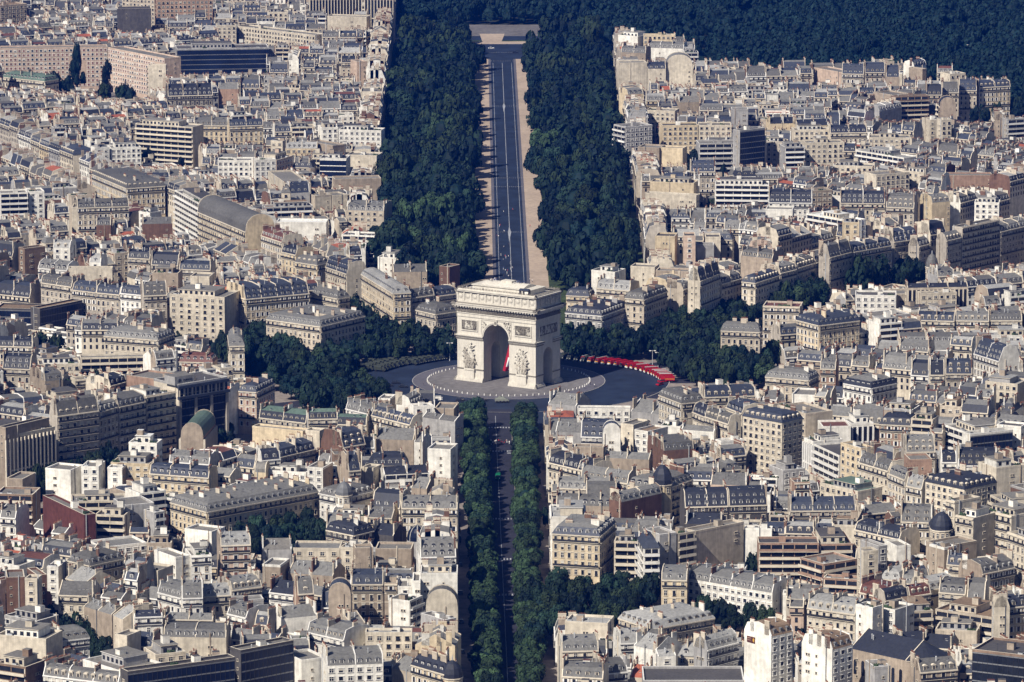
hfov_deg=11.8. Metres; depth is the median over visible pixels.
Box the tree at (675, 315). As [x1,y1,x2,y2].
[669,311,680,319]
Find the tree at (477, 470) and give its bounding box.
[462,467,491,484]
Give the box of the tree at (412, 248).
[399,241,420,256]
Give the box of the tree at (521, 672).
[515,666,542,681]
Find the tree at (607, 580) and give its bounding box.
[600,574,623,588]
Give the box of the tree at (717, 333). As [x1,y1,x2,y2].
[709,324,721,342]
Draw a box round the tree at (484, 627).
[473,622,499,640]
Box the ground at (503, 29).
[59,25,776,636]
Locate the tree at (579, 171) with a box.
[568,159,595,187]
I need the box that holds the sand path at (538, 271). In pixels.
[475,59,548,287]
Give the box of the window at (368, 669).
[366,666,372,671]
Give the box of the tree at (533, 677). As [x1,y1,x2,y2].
[517,672,540,681]
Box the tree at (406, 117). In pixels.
[394,110,416,131]
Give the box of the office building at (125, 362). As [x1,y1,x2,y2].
[80,353,144,375]
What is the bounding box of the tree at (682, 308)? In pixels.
[678,304,687,312]
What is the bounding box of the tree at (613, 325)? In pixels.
[610,322,623,328]
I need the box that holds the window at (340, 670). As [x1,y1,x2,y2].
[338,668,343,672]
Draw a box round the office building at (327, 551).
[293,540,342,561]
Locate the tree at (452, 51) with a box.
[440,44,460,64]
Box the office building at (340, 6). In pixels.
[309,0,361,15]
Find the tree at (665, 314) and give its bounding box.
[661,311,669,317]
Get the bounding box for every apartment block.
[0,1,26,24]
[0,44,107,89]
[0,188,27,219]
[0,486,40,524]
[0,550,34,576]
[0,647,44,681]
[1,534,31,550]
[4,604,58,626]
[6,313,26,324]
[10,91,38,100]
[13,85,30,90]
[18,213,37,220]
[21,228,41,245]
[22,111,40,122]
[25,574,41,605]
[26,187,44,219]
[37,352,55,358]
[40,533,69,543]
[41,384,78,402]
[44,190,63,217]
[45,247,52,258]
[47,557,67,612]
[50,21,68,29]
[51,119,66,137]
[51,177,76,197]
[55,97,75,109]
[59,369,74,386]
[68,191,86,235]
[71,488,124,512]
[76,11,96,27]
[81,459,105,493]
[84,132,110,147]
[91,139,109,158]
[95,243,108,253]
[96,499,129,538]
[107,137,140,166]
[107,243,127,285]
[107,463,125,488]
[108,46,180,97]
[111,576,124,587]
[117,6,150,32]
[122,0,155,31]
[122,97,146,105]
[124,304,164,322]
[125,476,166,513]
[129,429,161,461]
[131,597,152,608]
[135,117,203,168]
[139,204,161,234]
[143,505,165,535]
[144,634,185,661]
[147,64,167,96]
[147,526,172,554]
[154,163,175,165]
[154,562,172,586]
[156,0,212,19]
[161,346,177,370]
[164,105,177,110]
[166,491,177,529]
[173,187,209,239]
[174,334,194,356]
[185,540,211,583]
[189,166,217,176]
[191,334,209,347]
[193,362,226,375]
[199,178,213,192]
[210,106,222,114]
[212,363,232,382]
[212,650,219,655]
[216,18,235,43]
[216,616,226,622]
[218,157,254,178]
[222,140,234,153]
[224,247,251,264]
[229,107,252,118]
[229,438,244,446]
[230,473,257,484]
[237,24,321,45]
[251,156,275,181]
[257,15,274,26]
[262,198,312,217]
[263,74,282,92]
[263,148,292,169]
[268,5,287,20]
[269,459,306,481]
[271,138,288,150]
[275,39,289,61]
[287,630,300,635]
[290,630,309,640]
[291,118,314,141]
[299,167,319,178]
[301,3,305,14]
[307,460,332,491]
[310,190,331,215]
[312,12,326,29]
[312,148,325,174]
[318,118,337,141]
[319,73,340,83]
[327,14,370,29]
[333,460,337,484]
[335,111,353,123]
[337,502,367,520]
[338,121,384,151]
[340,236,366,267]
[340,539,366,579]
[342,141,351,151]
[342,230,376,264]
[346,151,382,170]
[349,189,372,199]
[353,25,365,46]
[361,84,383,124]
[373,557,406,567]
[388,590,424,626]
[389,478,410,490]
[398,577,412,593]
[404,650,420,656]
[410,401,433,414]
[421,611,455,627]
[431,430,448,437]
[548,497,585,571]
[575,678,589,681]
[599,635,612,656]
[612,121,651,170]
[614,528,637,580]
[618,27,644,45]
[618,53,637,59]
[625,103,647,122]
[626,106,648,122]
[634,424,667,452]
[643,32,674,45]
[647,106,678,143]
[659,121,697,154]
[662,513,673,529]
[668,88,687,98]
[671,261,692,267]
[672,526,696,567]
[682,110,698,115]
[683,44,698,64]
[683,232,695,264]
[692,435,708,443]
[693,439,701,449]
[696,139,732,173]
[698,120,730,139]
[700,227,727,235]
[705,378,722,384]
[715,175,768,208]
[715,435,742,444]
[716,95,735,104]
[719,562,746,569]
[731,381,758,390]
[737,78,755,86]
[738,519,759,561]
[742,201,764,209]
[744,522,772,561]
[744,612,792,681]
[746,162,762,169]
[747,82,768,98]
[749,479,771,521]
[750,471,778,497]
[753,215,772,220]
[756,100,778,105]
[757,62,772,68]
[758,100,778,110]
[758,117,766,128]
[765,86,777,101]
[765,109,789,116]
[766,134,786,166]
[769,455,804,490]
[769,510,790,521]
[773,216,787,221]
[776,168,794,177]
[777,402,832,440]
[778,105,800,108]
[779,139,804,167]
[783,585,793,619]
[791,95,806,106]
[791,121,828,142]
[801,623,852,681]
[802,135,843,165]
[803,302,830,312]
[804,187,831,208]
[805,209,865,238]
[823,587,830,593]
[825,299,845,309]
[832,186,844,209]
[833,510,857,556]
[834,157,873,174]
[840,440,873,477]
[842,213,858,240]
[846,80,866,87]
[854,146,915,165]
[857,546,877,593]
[860,538,886,573]
[862,309,909,318]
[864,169,909,190]
[868,311,902,345]
[869,129,909,148]
[872,186,886,211]
[883,143,900,148]
[883,599,914,633]
[884,397,919,414]
[891,92,928,120]
[895,301,933,317]
[904,162,932,189]
[906,399,923,407]
[910,406,938,433]
[910,552,925,565]
[922,115,936,141]
[928,299,959,311]
[937,117,951,141]
[940,71,965,81]
[940,393,961,418]
[951,119,960,136]
[952,271,969,277]
[954,121,969,136]
[962,441,972,446]
[968,637,990,659]
[972,376,981,382]
[974,193,999,220]
[981,157,1000,169]
[985,369,1023,409]
[987,491,1023,507]
[989,324,1023,339]
[989,499,1023,553]
[998,678,1005,681]
[999,136,1023,144]
[1001,284,1023,306]
[1002,115,1023,139]
[1004,161,1023,170]
[1005,148,1023,157]
[1010,481,1023,491]
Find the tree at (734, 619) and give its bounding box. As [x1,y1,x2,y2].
[721,602,743,629]
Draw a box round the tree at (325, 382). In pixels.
[313,377,334,393]
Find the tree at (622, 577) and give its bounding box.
[614,570,632,586]
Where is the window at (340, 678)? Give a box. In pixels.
[338,676,343,680]
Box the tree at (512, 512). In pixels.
[509,503,534,520]
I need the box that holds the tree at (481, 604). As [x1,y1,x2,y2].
[468,599,491,626]
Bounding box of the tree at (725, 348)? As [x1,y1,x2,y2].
[716,344,736,358]
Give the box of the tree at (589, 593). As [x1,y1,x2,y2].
[585,584,595,605]
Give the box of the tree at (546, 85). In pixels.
[539,80,566,96]
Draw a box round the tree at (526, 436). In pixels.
[509,431,539,450]
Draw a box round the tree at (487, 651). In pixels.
[471,646,501,668]
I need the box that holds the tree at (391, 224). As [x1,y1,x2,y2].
[375,220,410,237]
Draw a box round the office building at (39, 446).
[0,415,56,500]
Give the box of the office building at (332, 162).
[319,149,349,179]
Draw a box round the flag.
[503,345,508,370]
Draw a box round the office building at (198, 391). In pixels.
[154,371,229,448]
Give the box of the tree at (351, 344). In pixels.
[340,339,359,355]
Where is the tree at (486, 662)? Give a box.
[471,656,503,680]
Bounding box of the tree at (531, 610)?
[526,608,544,617]
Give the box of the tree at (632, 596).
[621,586,641,609]
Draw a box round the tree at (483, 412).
[462,407,487,423]
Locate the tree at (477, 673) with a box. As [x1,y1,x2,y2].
[473,667,500,681]
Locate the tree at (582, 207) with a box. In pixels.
[555,198,590,218]
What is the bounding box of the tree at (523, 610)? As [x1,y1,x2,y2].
[517,601,537,616]
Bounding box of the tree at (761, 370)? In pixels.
[754,363,774,386]
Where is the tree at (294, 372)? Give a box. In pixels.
[292,368,304,375]
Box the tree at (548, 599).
[541,589,561,607]
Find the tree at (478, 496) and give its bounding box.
[463,491,493,513]
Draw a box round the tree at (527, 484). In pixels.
[514,480,537,495]
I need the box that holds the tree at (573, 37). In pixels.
[565,34,591,46]
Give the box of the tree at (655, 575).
[642,571,660,604]
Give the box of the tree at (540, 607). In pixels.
[534,603,549,610]
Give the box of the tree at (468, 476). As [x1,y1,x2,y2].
[463,470,491,487]
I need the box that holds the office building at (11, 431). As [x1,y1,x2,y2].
[0,416,48,488]
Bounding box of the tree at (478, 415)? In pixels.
[464,412,482,418]
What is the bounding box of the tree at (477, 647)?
[467,643,495,664]
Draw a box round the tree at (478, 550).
[469,544,498,568]
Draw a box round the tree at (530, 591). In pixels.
[519,583,542,598]
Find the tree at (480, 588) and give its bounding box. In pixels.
[470,582,499,605]
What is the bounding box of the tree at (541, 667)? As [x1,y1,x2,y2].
[514,656,546,678]
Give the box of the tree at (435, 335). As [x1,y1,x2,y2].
[427,330,442,351]
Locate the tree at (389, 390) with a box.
[386,380,391,393]
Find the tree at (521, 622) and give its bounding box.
[516,615,535,630]
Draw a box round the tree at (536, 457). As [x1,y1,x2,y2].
[513,450,540,473]
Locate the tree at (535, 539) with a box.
[520,532,539,547]
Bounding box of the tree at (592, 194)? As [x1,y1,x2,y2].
[573,184,601,205]
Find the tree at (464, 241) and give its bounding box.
[441,231,471,253]
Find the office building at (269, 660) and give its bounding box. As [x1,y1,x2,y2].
[230,637,293,681]
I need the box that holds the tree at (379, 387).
[368,378,388,400]
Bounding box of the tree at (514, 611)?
[512,597,536,614]
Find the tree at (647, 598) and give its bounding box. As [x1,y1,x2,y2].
[639,591,657,606]
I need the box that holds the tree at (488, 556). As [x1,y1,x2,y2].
[469,552,497,566]
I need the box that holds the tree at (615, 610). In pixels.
[597,601,623,626]
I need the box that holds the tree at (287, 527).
[277,522,294,537]
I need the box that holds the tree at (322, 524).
[314,517,325,540]
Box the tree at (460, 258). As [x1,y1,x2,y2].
[446,251,471,281]
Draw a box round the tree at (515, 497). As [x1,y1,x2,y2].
[511,494,538,507]
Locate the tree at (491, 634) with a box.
[477,631,501,641]
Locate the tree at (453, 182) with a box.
[438,173,474,203]
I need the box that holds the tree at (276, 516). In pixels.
[269,513,282,524]
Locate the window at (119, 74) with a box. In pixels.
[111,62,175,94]
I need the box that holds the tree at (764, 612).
[756,604,775,619]
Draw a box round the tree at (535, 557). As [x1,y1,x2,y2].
[515,551,541,567]
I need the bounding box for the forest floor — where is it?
[396,0,1022,122]
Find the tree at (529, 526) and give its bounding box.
[512,522,543,544]
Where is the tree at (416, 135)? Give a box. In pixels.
[410,123,434,141]
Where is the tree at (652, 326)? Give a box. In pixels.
[637,323,659,330]
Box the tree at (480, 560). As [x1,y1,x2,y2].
[466,556,498,579]
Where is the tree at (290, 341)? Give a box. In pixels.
[283,335,299,346]
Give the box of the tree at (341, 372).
[335,368,352,380]
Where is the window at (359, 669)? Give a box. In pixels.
[357,667,362,671]
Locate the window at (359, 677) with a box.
[357,675,362,680]
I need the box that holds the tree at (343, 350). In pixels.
[338,348,359,359]
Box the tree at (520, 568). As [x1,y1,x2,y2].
[511,565,540,585]
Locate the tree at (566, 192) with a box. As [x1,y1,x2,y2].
[556,180,590,205]
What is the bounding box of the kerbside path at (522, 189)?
[488,59,529,283]
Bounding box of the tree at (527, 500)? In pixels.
[509,495,537,510]
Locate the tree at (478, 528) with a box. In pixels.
[473,524,497,541]
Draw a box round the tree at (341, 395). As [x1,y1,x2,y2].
[333,382,354,412]
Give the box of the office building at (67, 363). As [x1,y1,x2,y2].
[37,352,79,375]
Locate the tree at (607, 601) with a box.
[592,598,611,614]
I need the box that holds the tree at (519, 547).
[516,543,543,563]
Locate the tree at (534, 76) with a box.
[526,67,558,87]
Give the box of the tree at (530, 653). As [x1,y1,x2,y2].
[520,650,542,662]
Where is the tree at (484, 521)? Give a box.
[468,516,490,534]
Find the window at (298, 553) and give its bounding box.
[296,551,301,555]
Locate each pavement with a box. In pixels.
[41,409,345,509]
[275,337,763,408]
[275,397,298,402]
[413,365,604,398]
[458,433,556,681]
[623,304,824,361]
[672,383,763,385]
[673,375,688,377]
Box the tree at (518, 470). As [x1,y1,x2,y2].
[511,465,536,480]
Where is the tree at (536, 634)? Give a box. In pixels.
[521,627,548,648]
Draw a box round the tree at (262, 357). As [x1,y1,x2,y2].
[257,353,265,367]
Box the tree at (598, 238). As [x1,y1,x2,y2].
[590,234,608,242]
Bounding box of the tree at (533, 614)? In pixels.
[516,611,541,626]
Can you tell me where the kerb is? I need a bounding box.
[412,352,669,411]
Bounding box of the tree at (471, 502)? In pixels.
[468,500,492,517]
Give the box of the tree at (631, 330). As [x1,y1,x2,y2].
[625,326,636,336]
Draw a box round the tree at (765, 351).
[761,347,774,363]
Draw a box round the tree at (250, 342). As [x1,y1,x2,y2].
[244,334,257,354]
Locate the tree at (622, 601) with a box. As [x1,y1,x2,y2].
[610,595,629,612]
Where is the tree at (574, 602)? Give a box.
[565,594,586,613]
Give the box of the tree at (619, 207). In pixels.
[600,202,629,216]
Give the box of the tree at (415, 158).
[409,153,430,165]
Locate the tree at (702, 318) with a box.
[698,315,709,320]
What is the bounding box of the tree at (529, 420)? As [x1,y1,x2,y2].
[513,418,535,425]
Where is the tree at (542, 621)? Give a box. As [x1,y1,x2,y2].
[532,616,547,636]
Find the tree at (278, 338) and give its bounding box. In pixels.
[270,331,287,347]
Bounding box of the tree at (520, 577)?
[512,572,540,593]
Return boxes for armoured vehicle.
[495,396,508,402]
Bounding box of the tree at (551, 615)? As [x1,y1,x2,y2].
[538,604,566,635]
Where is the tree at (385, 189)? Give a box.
[376,184,410,201]
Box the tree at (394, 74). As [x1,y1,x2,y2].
[385,66,410,88]
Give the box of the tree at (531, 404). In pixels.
[514,401,538,418]
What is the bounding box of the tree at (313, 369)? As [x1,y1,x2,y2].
[306,363,320,383]
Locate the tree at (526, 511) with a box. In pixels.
[513,507,540,527]
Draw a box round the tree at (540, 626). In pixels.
[523,621,546,635]
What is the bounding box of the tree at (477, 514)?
[466,510,493,535]
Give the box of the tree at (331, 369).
[321,361,340,377]
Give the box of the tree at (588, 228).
[570,219,603,241]
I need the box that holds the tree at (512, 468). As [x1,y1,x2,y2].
[509,462,537,484]
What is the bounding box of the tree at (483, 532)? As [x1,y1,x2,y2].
[465,529,492,547]
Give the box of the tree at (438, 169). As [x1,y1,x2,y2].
[420,160,449,185]
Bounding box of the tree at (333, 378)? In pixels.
[322,374,338,382]
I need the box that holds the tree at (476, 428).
[463,425,479,437]
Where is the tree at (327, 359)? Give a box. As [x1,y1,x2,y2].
[319,355,333,364]
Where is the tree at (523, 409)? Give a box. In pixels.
[510,404,537,422]
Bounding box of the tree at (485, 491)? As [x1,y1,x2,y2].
[465,488,489,499]
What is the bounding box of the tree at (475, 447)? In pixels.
[466,443,491,454]
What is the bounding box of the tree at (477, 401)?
[459,396,487,414]
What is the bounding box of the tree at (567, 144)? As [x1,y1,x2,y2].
[549,135,577,154]
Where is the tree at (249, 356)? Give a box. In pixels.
[245,353,255,364]
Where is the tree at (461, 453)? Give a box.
[459,445,488,462]
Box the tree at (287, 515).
[283,510,295,523]
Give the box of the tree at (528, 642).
[513,637,543,660]
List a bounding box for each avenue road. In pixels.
[275,401,303,406]
[486,409,517,681]
[491,59,526,344]
[600,352,635,358]
[640,392,658,398]
[650,362,666,367]
[663,378,763,382]
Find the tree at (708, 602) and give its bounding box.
[695,593,713,613]
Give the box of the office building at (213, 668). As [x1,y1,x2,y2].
[121,654,234,681]
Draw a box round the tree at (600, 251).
[589,241,613,263]
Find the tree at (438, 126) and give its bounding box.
[425,113,456,139]
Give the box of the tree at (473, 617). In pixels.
[469,607,496,625]
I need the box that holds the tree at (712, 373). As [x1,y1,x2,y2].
[702,362,720,382]
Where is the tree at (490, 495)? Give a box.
[466,488,492,504]
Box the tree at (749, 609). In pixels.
[742,601,758,626]
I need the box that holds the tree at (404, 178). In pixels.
[382,168,421,191]
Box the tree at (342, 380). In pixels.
[332,376,352,386]
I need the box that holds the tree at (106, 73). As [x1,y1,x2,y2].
[101,59,111,84]
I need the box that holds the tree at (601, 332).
[593,327,606,340]
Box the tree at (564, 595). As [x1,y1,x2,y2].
[560,591,568,603]
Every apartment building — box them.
[0,331,38,364]
[0,497,29,538]
[0,619,62,658]
[2,347,37,391]
[3,69,58,90]
[5,569,24,613]
[7,471,35,486]
[18,245,44,274]
[27,567,46,607]
[30,363,62,392]
[38,254,78,274]
[40,267,83,303]
[42,656,123,681]
[43,494,95,539]
[45,462,82,500]
[49,388,99,463]
[50,619,89,656]
[53,234,75,260]
[58,577,100,621]
[65,559,115,584]
[67,541,124,579]
[68,266,112,282]
[70,373,95,390]
[72,198,89,232]
[72,274,106,315]
[75,193,128,237]
[83,646,160,670]
[84,592,125,645]
[86,366,126,391]
[92,167,164,216]
[96,212,112,237]
[96,282,121,315]
[97,387,146,452]
[98,392,119,448]
[103,320,174,353]
[111,449,153,480]
[113,496,153,526]
[113,598,148,647]
[115,629,140,649]
[120,280,140,314]
[126,369,171,386]
[127,244,153,272]
[129,383,176,462]
[132,601,162,634]
[133,624,161,650]
[140,277,166,323]
[142,213,172,240]
[149,455,217,493]
[152,263,182,290]
[154,547,190,579]
[157,574,180,611]
[163,604,215,625]
[164,615,230,655]
[165,79,212,108]
[169,446,219,465]
[170,471,318,538]
[178,346,217,370]
[179,255,215,280]
[181,572,202,612]
[185,523,224,553]
[190,272,214,285]
[194,112,228,143]
[197,194,274,252]
[202,576,230,616]
[217,525,250,577]
[217,564,262,595]
[218,79,239,107]
[226,272,308,329]
[226,594,268,633]
[227,115,262,144]
[227,325,244,377]
[231,595,263,603]
[238,373,275,434]
[252,423,307,446]
[255,461,269,479]
[256,441,280,467]
[258,400,313,427]
[259,431,315,465]
[260,223,303,268]
[261,533,291,572]
[262,557,289,586]
[266,304,365,356]
[268,170,310,193]
[269,573,293,606]
[275,595,316,633]
[277,218,328,240]
[281,180,290,199]
[281,240,313,273]
[285,137,317,156]
[286,178,309,202]
[288,45,302,75]
[288,553,344,585]
[293,567,313,604]
[293,648,320,681]
[295,249,326,284]
[305,427,325,448]
[307,139,345,154]
[307,404,337,428]
[307,610,368,653]
[311,282,349,308]
[319,477,372,520]
[321,419,365,463]
[321,639,382,681]
[324,191,347,216]
[325,249,365,303]
[326,512,374,546]
[328,577,351,617]
[330,448,345,461]
[332,175,380,199]
[336,606,364,623]
[337,408,370,435]
[337,443,360,482]
[341,52,356,75]
[345,394,393,432]
[347,195,391,230]
[350,59,366,86]
[351,561,383,624]
[353,543,372,567]
[360,265,410,324]
[362,463,380,488]
[368,499,398,526]
[369,445,408,466]
[371,401,422,432]
[373,514,406,546]
[375,542,413,567]
[376,421,417,464]
[378,246,399,275]
[378,394,395,409]
[380,458,428,488]
[384,575,397,624]
[391,259,426,288]
[392,650,415,681]
[395,385,422,413]
[401,488,458,564]
[406,283,434,320]
[410,646,462,681]
[411,470,435,494]
[412,572,420,594]
[414,425,430,464]
[415,295,455,348]
[415,619,460,665]
[416,529,455,571]
[420,556,457,611]
[422,412,463,463]
[423,282,456,331]
[426,584,458,631]
[427,442,457,494]
[428,477,453,494]
[435,401,458,415]
[439,263,459,287]
[547,446,613,509]
[548,385,590,415]
[552,509,616,583]
[556,416,580,443]
[556,486,622,514]
[557,469,613,493]
[557,627,598,681]
[561,653,608,681]
[565,293,625,331]
[565,613,613,639]
[566,282,594,309]
[574,443,604,459]
[581,411,616,443]
[581,459,635,490]
[591,262,625,293]
[591,650,627,681]
[596,273,639,299]
[602,420,620,450]
[604,445,652,471]
[609,476,661,517]
[613,622,642,659]
[616,60,646,100]
[618,600,714,644]
[621,41,650,61]
[621,418,649,451]
[625,279,667,330]
[627,461,692,529]
[630,263,658,286]
[630,655,652,681]
[631,392,658,424]
[634,626,681,665]
[635,526,659,605]
[638,144,663,163]
[642,666,743,681]
[643,526,676,596]
[645,191,699,208]
[646,269,680,286]
[647,59,665,90]
[647,428,693,468]
[648,38,686,61]
[650,174,697,193]
[653,641,675,665]
[655,232,677,264]
[656,267,688,278]
[658,386,703,424]
[660,145,686,166]
[661,413,682,433]
[661,560,689,604]
[666,52,692,86]
[666,273,688,312]
[675,92,700,114]
[678,636,693,665]
[680,479,728,527]
[682,420,717,443]
[686,506,724,527]
[687,519,743,565]
[688,256,720,316]
[689,560,795,635]
[690,157,715,207]
[692,399,712,425]
[693,626,738,665]
[695,242,713,261]
[699,379,755,409]
[704,403,740,438]
[705,233,720,257]
[711,467,749,486]
[720,264,742,301]
[721,317,762,352]
[725,392,765,438]
[726,478,767,520]
[731,107,747,125]
[741,244,784,279]
[741,265,779,321]
[748,232,771,248]
[760,255,796,286]
[763,300,802,346]
[765,362,819,403]
[766,114,795,129]
[766,205,793,218]
[768,185,812,222]
[777,250,815,282]
[788,488,855,521]
[789,475,809,495]
[792,114,831,126]
[792,387,821,402]
[796,303,859,350]
[805,247,818,277]
[807,586,871,641]
[814,66,841,85]
[819,235,851,304]
[820,351,838,387]
[827,120,866,142]
[839,232,891,289]
[840,186,884,222]
[841,62,864,85]
[843,367,897,404]
[854,513,919,554]
[855,599,883,640]
[858,445,894,501]
[858,572,906,599]
[864,97,901,121]
[865,659,890,681]
[872,578,908,603]
[873,90,907,102]
[879,221,917,273]
[879,406,914,447]
[882,559,908,582]
[884,538,910,568]
[886,187,917,226]
[888,288,904,307]
[888,457,917,503]
[892,625,925,639]
[901,427,934,473]
[901,495,933,554]
[903,56,925,79]
[904,453,931,475]
[905,469,932,503]
[906,577,931,606]
[908,232,929,282]
[910,647,957,681]
[911,566,953,614]
[918,305,955,331]
[920,189,949,231]
[923,626,958,652]
[926,535,976,563]
[928,355,943,384]
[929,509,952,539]
[929,541,956,574]
[935,615,980,647]
[936,228,961,268]
[938,571,973,606]
[939,443,956,472]
[944,354,972,386]
[945,493,980,530]
[946,547,968,576]
[948,172,990,188]
[955,305,988,331]
[955,501,994,557]
[956,441,996,471]
[958,75,976,121]
[958,546,1015,590]
[972,76,1010,121]
[973,333,1019,375]
[978,452,1023,493]
[989,305,1021,329]
[991,108,1006,136]
[991,591,1009,638]
[993,213,1023,269]
[997,420,1023,450]
[1005,587,1023,639]
[1006,527,1023,574]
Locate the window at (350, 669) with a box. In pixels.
[347,667,353,672]
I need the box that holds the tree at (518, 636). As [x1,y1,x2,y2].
[513,627,533,646]
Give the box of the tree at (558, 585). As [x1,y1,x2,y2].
[541,578,566,593]
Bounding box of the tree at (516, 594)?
[513,590,519,602]
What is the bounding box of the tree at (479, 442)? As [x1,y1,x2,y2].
[461,436,484,450]
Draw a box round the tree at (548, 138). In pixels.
[529,128,558,147]
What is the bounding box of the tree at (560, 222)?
[545,211,583,244]
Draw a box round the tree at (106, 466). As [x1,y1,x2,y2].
[92,449,107,479]
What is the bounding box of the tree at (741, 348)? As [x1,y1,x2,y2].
[730,344,747,354]
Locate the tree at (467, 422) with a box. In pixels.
[463,418,488,434]
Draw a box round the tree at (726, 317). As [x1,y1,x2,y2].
[713,312,730,322]
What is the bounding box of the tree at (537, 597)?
[533,590,551,600]
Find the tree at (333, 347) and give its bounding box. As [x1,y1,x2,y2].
[326,344,346,352]
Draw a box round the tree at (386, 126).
[381,122,410,138]
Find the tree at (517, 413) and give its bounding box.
[512,411,537,425]
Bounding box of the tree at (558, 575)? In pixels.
[550,573,563,583]
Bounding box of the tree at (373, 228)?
[369,214,407,240]
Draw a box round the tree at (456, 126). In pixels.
[441,124,472,136]
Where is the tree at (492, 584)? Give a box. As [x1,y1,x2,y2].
[472,582,495,590]
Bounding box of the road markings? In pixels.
[489,52,523,681]
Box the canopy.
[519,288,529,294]
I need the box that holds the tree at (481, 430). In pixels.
[463,427,491,445]
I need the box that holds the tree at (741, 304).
[732,299,753,318]
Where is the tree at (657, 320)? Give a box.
[647,316,666,329]
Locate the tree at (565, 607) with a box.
[560,603,576,615]
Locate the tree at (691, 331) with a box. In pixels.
[679,329,697,340]
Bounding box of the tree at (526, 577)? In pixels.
[516,575,544,589]
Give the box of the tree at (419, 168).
[409,154,431,176]
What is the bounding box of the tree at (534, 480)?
[514,475,540,494]
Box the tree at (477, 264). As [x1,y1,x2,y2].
[465,249,488,280]
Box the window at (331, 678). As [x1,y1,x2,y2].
[328,676,334,681]
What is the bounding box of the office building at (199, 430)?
[179,409,217,449]
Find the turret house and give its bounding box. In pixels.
[925,251,938,278]
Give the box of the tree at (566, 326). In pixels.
[560,323,573,342]
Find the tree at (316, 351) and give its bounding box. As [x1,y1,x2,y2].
[310,347,328,356]
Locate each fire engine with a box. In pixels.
[587,355,598,362]
[594,356,607,363]
[601,357,613,364]
[607,358,620,364]
[613,359,626,365]
[619,360,633,366]
[625,361,637,368]
[630,362,642,368]
[634,363,649,370]
[639,365,653,370]
[643,366,658,372]
[653,370,668,375]
[658,373,673,378]
[660,376,674,381]
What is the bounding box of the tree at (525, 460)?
[514,455,533,466]
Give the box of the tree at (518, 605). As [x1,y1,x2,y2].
[513,600,531,622]
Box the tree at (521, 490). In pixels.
[516,484,541,505]
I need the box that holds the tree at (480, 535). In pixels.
[465,534,484,549]
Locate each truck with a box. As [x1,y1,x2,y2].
[362,364,373,370]
[374,365,386,371]
[384,362,396,368]
[389,360,401,367]
[394,359,404,366]
[399,358,410,364]
[408,358,419,364]
[412,357,423,364]
[418,356,428,362]
[422,355,432,361]
[427,354,436,361]
[433,353,442,360]
[438,353,446,360]
[445,352,453,358]
[495,471,500,479]
[560,352,567,359]
[566,353,573,359]
[574,354,583,360]
[581,355,590,361]
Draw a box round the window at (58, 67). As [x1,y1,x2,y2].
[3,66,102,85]
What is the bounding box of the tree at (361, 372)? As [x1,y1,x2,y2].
[349,367,370,379]
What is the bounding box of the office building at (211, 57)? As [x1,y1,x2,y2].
[175,39,268,75]
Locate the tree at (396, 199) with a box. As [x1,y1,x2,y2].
[380,193,402,215]
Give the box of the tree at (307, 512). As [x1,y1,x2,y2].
[296,506,314,522]
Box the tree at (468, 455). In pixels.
[459,451,489,472]
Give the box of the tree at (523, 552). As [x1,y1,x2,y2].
[513,548,540,568]
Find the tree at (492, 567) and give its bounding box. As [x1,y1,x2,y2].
[474,563,498,581]
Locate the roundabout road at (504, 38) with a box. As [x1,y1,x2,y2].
[471,36,540,39]
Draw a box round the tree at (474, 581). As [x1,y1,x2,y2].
[467,579,497,599]
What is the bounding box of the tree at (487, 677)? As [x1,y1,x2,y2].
[479,670,503,681]
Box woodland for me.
[396,0,1023,100]
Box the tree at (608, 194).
[596,183,629,211]
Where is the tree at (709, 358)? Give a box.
[703,353,713,362]
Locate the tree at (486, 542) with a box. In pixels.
[469,535,495,555]
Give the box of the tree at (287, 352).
[283,347,294,358]
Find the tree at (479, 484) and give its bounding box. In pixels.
[460,476,492,496]
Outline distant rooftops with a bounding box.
[0,0,1023,681]
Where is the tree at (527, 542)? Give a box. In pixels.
[512,536,533,555]
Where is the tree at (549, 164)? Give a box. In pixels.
[533,159,555,190]
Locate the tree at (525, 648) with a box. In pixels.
[516,645,542,661]
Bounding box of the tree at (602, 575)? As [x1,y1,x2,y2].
[592,572,614,585]
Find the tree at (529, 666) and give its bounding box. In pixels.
[515,662,535,681]
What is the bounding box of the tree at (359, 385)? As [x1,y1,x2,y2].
[354,381,368,390]
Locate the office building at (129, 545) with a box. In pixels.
[91,535,146,558]
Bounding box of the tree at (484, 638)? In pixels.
[471,631,502,654]
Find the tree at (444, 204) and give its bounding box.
[424,191,460,217]
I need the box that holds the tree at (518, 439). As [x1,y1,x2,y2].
[514,436,538,449]
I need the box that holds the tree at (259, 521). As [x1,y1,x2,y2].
[247,514,265,554]
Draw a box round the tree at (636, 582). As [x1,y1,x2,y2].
[628,577,645,593]
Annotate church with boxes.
[852,628,947,681]
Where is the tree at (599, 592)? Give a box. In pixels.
[590,583,610,608]
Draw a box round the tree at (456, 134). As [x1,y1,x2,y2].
[444,128,465,143]
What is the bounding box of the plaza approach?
[459,410,546,432]
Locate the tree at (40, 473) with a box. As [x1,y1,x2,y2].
[28,463,45,501]
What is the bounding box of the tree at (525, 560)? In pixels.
[511,555,534,578]
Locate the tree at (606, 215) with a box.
[597,210,613,220]
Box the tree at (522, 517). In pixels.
[515,511,540,529]
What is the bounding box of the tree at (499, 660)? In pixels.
[473,653,503,672]
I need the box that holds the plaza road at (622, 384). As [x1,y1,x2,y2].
[366,352,668,409]
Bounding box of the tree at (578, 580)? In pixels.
[566,575,590,601]
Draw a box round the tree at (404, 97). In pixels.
[384,89,415,115]
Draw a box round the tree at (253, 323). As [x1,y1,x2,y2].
[247,320,257,329]
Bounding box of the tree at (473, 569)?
[469,563,491,584]
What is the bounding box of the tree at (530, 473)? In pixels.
[515,470,538,488]

